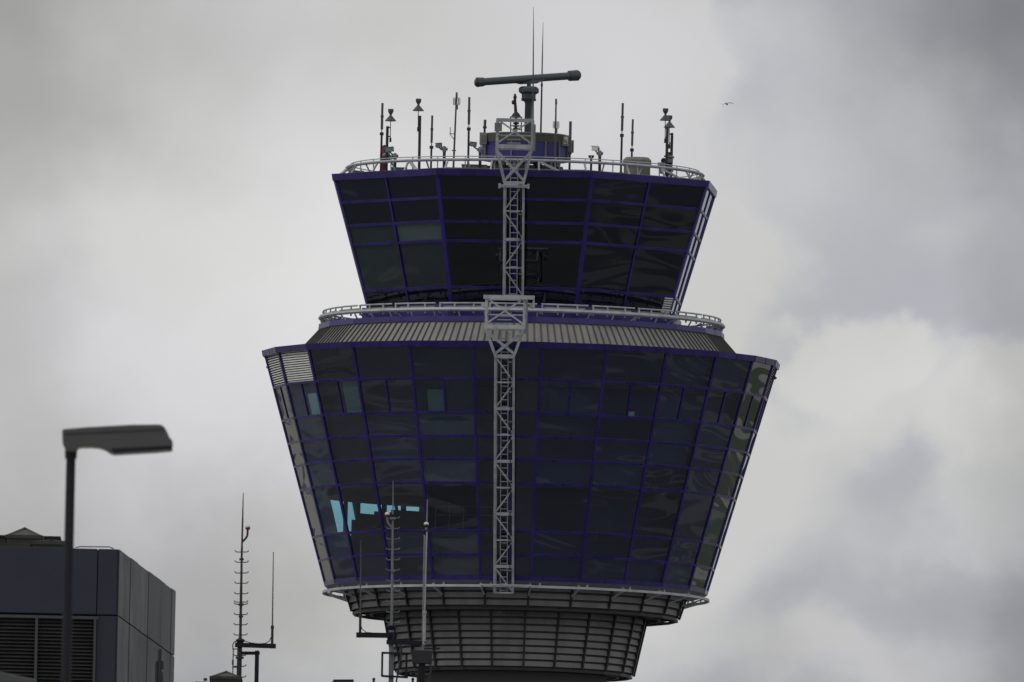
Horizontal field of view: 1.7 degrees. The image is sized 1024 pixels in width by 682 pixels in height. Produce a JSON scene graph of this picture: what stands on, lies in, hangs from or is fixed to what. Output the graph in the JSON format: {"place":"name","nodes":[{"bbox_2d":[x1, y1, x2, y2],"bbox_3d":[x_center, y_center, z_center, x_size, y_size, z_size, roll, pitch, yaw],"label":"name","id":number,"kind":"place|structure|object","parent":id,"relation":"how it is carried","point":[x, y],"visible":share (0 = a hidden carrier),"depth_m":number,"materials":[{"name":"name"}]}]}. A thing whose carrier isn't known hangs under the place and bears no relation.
{"place":"outdoors","nodes":[
{"label":"outdoors","id":0,"kind":"place"},
{"bbox_2d":[0,546,175,681],"bbox_3d":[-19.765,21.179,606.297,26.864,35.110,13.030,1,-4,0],"label":"clad building","id":1,"kind":"structure","parent":0,"point":[123,617],"depth_m":600.91,"materials":[{"name":"metal"}]},
{"bbox_2d":[5,527,43,546],"bbox_3d":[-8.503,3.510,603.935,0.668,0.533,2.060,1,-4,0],"label":"pyramid skylight","id":2,"kind":"object","parent":1,"relation":"on","point":[23,537],"visible":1,"depth_m":602.93},
{"bbox_2d":[0,535,60,546],"bbox_3d":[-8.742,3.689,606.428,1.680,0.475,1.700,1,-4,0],"label":"plant box","id":3,"kind":"object","parent":1,"relation":"on","point":[2,541],"visible":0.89,"depth_m":605.63,"materials":[{"name":"grey metal"}]},
{"bbox_2d":[31,539,63,547],"bbox_3d":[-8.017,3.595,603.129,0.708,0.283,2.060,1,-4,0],"label":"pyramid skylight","id":4,"kind":"object","parent":1,"relation":"on","point":[51,543],"visible":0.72,"depth_m":602.13,"materials":[{"name":"glass"}]},
{"bbox_2d":[332,679,353,681],"bbox_3d":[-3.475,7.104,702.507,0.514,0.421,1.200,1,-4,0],"label":"plant box","id":5,"kind":"object","parent":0,"point":[343,680],"visible":1,"depth_m":701.92,"materials":[{"name":"black metal"}]},
{"bbox_2d":[415,673,428,681],"bbox_3d":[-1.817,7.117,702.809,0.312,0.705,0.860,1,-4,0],"label":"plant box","id":6,"kind":"object","parent":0,"point":[426,676],"visible":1,"depth_m":702.42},
{"bbox_2d":[0,0,1023,681],"label":"sky","id":7,"kind":"structure","parent":0,"point":[171,217],"materials":[{"name":"grey"}]},
{"label":"ground","id":8,"kind":"structure","parent":0,"visible":0},
{"bbox_2d":[0,672,35,681],"bbox_3d":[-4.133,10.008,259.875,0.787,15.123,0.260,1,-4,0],"label":"street lamp","id":9,"kind":"object","parent":8,"relation":"on","point":[5,677],"visible":1,"depth_m":260.21,"materials":[{"name":"paint"}]},
{"bbox_2d":[61,424,172,681],"bbox_3d":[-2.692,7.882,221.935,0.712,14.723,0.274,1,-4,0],"label":"street lamp","id":10,"kind":"object","parent":8,"relation":"on","point":[115,440],"visible":1,"depth_m":222.26,"materials":[{"name":"metal"}]},
{"bbox_2d":[155,648,163,681],"bbox_3d":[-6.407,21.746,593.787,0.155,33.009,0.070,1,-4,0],"label":"panel antenna","id":11,"kind":"object","parent":8,"relation":"on","point":[159,665],"visible":1,"depth_m":594.77,"materials":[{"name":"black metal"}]},
{"bbox_2d":[262,132,779,681],"bbox_3d":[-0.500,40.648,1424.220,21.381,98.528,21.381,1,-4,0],"label":"control tower","id":12,"kind":"structure","parent":8,"relation":"on","point":[640,408],"depth_m":1420.69,"materials":[{"name":"glass"}]},
{"bbox_2d":[379,103,383,170],"bbox_3d":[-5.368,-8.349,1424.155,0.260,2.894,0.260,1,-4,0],"label":"rod antenna","id":13,"kind":"object","parent":12,"relation":"on","point":[381,132],"visible":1,"depth_m":1424.13,"materials":[{"name":"black metal"}]},
{"bbox_2d":[382,145,392,170],"bbox_3d":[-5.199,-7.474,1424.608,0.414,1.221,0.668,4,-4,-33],"label":"siren","id":14,"kind":"object","parent":12,"relation":"on","point":[383,156],"visible":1,"depth_m":1424.59,"materials":[{"name":"red paint"}]},
{"bbox_2d":[384,109,395,170],"bbox_3d":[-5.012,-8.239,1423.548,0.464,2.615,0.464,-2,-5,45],"label":"cone antenna","id":15,"kind":"object","parent":12,"relation":"on","point":[390,118],"visible":1,"depth_m":1423.51,"materials":[{"name":"black metal"}]},
{"bbox_2d":[384,146,397,166],"bbox_3d":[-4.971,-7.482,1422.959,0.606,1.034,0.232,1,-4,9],"label":"surveillance camera","id":16,"kind":"object","parent":12,"relation":"on","point":[389,149],"visible":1,"depth_m":1422.92,"materials":[{"name":"black metal"}]},
{"bbox_2d":[391,167,404,170],"bbox_3d":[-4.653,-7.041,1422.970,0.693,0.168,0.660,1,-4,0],"label":"cable box","id":17,"kind":"object","parent":12,"relation":"on","point":[398,168],"visible":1,"depth_m":1422.67,"materials":[{"name":"metal"}]},
{"bbox_2d":[413,99,423,168],"bbox_3d":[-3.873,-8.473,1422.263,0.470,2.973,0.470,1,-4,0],"label":"cone antenna","id":18,"kind":"object","parent":12,"relation":"on","point":[418,108],"visible":1,"depth_m":1422.21,"materials":[{"name":"black metal"}]},
{"bbox_2d":[429,115,432,167],"bbox_3d":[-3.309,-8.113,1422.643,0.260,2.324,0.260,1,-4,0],"label":"rod antenna","id":19,"kind":"object","parent":12,"relation":"on","point":[431,141],"visible":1,"depth_m":1422.62,"materials":[{"name":"black metal"}]},
{"bbox_2d":[435,143,447,166],"bbox_3d":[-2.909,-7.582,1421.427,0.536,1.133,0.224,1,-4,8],"label":"surveillance camera","id":20,"kind":"object","parent":12,"relation":"on","point":[440,147],"visible":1,"depth_m":1421.39,"materials":[{"name":"black metal"}]},
{"bbox_2d":[449,92,459,166],"bbox_3d":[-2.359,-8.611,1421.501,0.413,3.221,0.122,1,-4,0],"label":"grid antenna","id":21,"kind":"object","parent":12,"relation":"on","point":[456,104],"visible":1,"depth_m":1421.49,"materials":[{"name":"black metal"}]},
{"bbox_2d":[467,97,470,163],"bbox_3d":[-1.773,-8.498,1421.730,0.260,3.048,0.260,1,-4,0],"label":"rod antenna","id":22,"kind":"object","parent":12,"relation":"on","point":[468,129],"visible":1,"depth_m":1421.70,"materials":[{"name":"black metal"}]},
{"bbox_2d":[461,164,486,167],"bbox_3d":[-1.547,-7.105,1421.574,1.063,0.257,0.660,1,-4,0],"label":"hatch","id":23,"kind":"object","parent":12,"relation":"on","point":[474,166],"visible":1,"depth_m":1421.28,"materials":[{"name":"beige paint"}]},
{"bbox_2d":[469,141,483,167],"bbox_3d":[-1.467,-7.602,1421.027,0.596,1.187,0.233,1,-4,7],"label":"surveillance camera","id":24,"kind":"object","parent":12,"relation":"on","point":[474,145],"visible":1,"depth_m":1420.99,"materials":[{"name":"black metal"}]},
{"bbox_2d":[483,120,486,131],"bbox_3d":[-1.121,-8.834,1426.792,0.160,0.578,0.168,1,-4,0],"label":"rod antenna","id":25,"kind":"object","parent":12,"relation":"on","point":[484,126],"visible":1,"depth_m":1426.75,"materials":[{"name":"black metal"}]},
{"bbox_2d":[481,295,534,593],"bbox_3d":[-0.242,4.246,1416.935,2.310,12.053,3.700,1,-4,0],"label":"access gantry","id":26,"kind":"object","parent":12,"relation":"attached to","point":[519,299],"visible":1,"depth_m":1416.52,"materials":[{"name":"metal"}]},
{"bbox_2d":[495,118,535,294],"bbox_3d":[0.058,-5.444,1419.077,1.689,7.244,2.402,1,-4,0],"label":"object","id":27,"kind":"structure","parent":12,"relation":"attached to","point":[510,184],"depth_m":1418.64,"materials":[{"name":"metal"}]},
{"bbox_2d":[510,94,521,131],"bbox_3d":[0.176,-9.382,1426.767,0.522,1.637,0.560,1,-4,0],"label":"beacon mast","id":28,"kind":"object","parent":12,"relation":"on","point":[515,114],"visible":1,"depth_m":1426.60,"materials":[{"name":"black metal"}]},
{"bbox_2d":[474,70,580,131],"bbox_3d":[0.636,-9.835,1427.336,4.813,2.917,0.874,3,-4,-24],"label":"radar","id":29,"kind":"object","parent":12,"relation":"on","point":[526,91],"visible":1,"depth_m":1427.19,"materials":[{"name":"black metal"}]},
{"bbox_2d":[532,7,533,118],"bbox_3d":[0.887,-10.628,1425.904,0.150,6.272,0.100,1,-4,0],"label":"whip antenna","id":30,"kind":"object","parent":12,"relation":"on","point":[533,72],"visible":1,"depth_m":1425.89,"materials":[{"name":"grey metal"}]},
{"bbox_2d":[540,35,542,131],"bbox_3d":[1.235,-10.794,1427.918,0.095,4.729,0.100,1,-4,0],"label":"whip antenna","id":31,"kind":"object","parent":12,"relation":"on","point":[541,90],"visible":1,"depth_m":1427.85,"materials":[{"name":"grey metal"}]},
{"bbox_2d":[553,99,558,167],"bbox_3d":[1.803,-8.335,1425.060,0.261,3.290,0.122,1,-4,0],"label":"grid antenna","id":32,"kind":"object","parent":12,"relation":"on","point":[555,124],"visible":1,"depth_m":1425.03,"materials":[{"name":"grey metal"}]},
{"bbox_2d":[568,121,571,168],"bbox_3d":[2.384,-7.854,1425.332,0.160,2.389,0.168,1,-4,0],"label":"rod antenna","id":33,"kind":"object","parent":12,"relation":"on","point":[570,139],"visible":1,"depth_m":1425.31,"materials":[{"name":"black metal"}]},
{"bbox_2d":[588,155,593,169],"bbox_3d":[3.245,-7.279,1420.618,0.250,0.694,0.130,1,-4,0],"label":"twin lamp","id":34,"kind":"object","parent":12,"relation":"on","point":[591,156],"visible":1,"depth_m":1420.58,"materials":[{"name":"black metal"}]},
{"bbox_2d":[591,145,602,170],"bbox_3d":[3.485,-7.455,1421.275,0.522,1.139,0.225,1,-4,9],"label":"surveillance camera","id":35,"kind":"object","parent":12,"relation":"on","point":[599,153],"visible":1,"depth_m":1421.23,"materials":[{"name":"black metal"}]},
{"bbox_2d":[619,103,623,172],"bbox_3d":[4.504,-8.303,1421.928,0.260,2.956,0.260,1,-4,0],"label":"rod antenna","id":36,"kind":"object","parent":12,"relation":"on","point":[622,122],"visible":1,"depth_m":1421.89,"materials":[{"name":"black metal"}]},
{"bbox_2d":[630,119,633,156],"bbox_3d":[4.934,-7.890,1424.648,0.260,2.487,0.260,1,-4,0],"label":"rod antenna","id":37,"kind":"object","parent":12,"relation":"on","point":[632,135],"visible":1,"depth_m":1424.63,"materials":[{"name":"black metal"}]},
{"bbox_2d":[623,157,650,174],"bbox_3d":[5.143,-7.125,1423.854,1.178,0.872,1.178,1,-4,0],"label":"roof vent","id":38,"kind":"object","parent":12,"relation":"on","point":[633,170],"visible":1,"depth_m":1423.39,"materials":[{"name":"grey metal"}]},
{"bbox_2d":[660,108,670,175],"bbox_3d":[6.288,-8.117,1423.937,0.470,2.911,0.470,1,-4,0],"label":"cone antenna","id":39,"kind":"object","parent":12,"relation":"on","point":[665,117],"visible":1,"depth_m":1423.90,"materials":[{"name":"black metal"}]},
{"bbox_2d":[661,152,673,175],"bbox_3d":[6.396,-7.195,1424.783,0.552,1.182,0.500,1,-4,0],"label":"floodlight","id":40,"kind":"object","parent":12,"relation":"on","point":[670,158],"visible":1,"depth_m":1424.63,"materials":[{"name":"metal"}]},
{"bbox_2d":[664,115,674,176],"bbox_3d":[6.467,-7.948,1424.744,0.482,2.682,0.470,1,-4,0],"label":"cone antenna","id":41,"kind":"object","parent":12,"relation":"on","point":[669,124],"visible":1,"depth_m":1424.71,"materials":[{"name":"black metal"}]},
{"bbox_3d":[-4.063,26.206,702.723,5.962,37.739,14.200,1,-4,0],"label":"flat roofed hall","id":42,"kind":"object","parent":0,"visible":0},
{"bbox_2d":[209,671,242,681],"bbox_3d":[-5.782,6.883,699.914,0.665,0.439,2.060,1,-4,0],"label":"pyramid skylight","id":43,"kind":"object","parent":42,"relation":"on","point":[225,676],"visible":1,"depth_m":698.91},
{"bbox_2d":[232,493,275,681],"bbox_3d":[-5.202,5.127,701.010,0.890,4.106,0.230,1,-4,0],"label":"antenna mast","id":44,"kind":"object","parent":42,"relation":"on","point":[239,645],"visible":1,"depth_m":700.92,"materials":[{"name":"black metal"}]},
{"bbox_2d":[271,552,273,648],"bbox_3d":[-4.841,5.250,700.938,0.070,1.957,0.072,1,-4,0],"label":"rod antenna","id":45,"kind":"object","parent":44,"relation":"on","point":[272,632],"visible":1,"depth_m":700.91,"materials":[{"name":"black metal"}]},
{"bbox_2d":[356,494,421,681],"bbox_3d":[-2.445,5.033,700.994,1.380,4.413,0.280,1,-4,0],"label":"antenna mast","id":46,"kind":"object","parent":42,"relation":"on","point":[391,641],"visible":1,"depth_m":700.90,"materials":[{"name":"metal"}]},
{"bbox_2d":[359,545,361,637],"bbox_3d":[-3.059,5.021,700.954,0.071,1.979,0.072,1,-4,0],"label":"rod antenna","id":47,"kind":"object","parent":46,"relation":"on","point":[360,618],"visible":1,"depth_m":700.92,"materials":[{"name":"black metal"}]},
{"bbox_2d":[412,499,439,681],"bbox_3d":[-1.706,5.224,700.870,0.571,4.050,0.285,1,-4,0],"label":"antenna mast","id":48,"kind":"object","parent":42,"relation":"on","point":[422,657],"visible":1,"depth_m":700.78,"materials":[{"name":"metal"}]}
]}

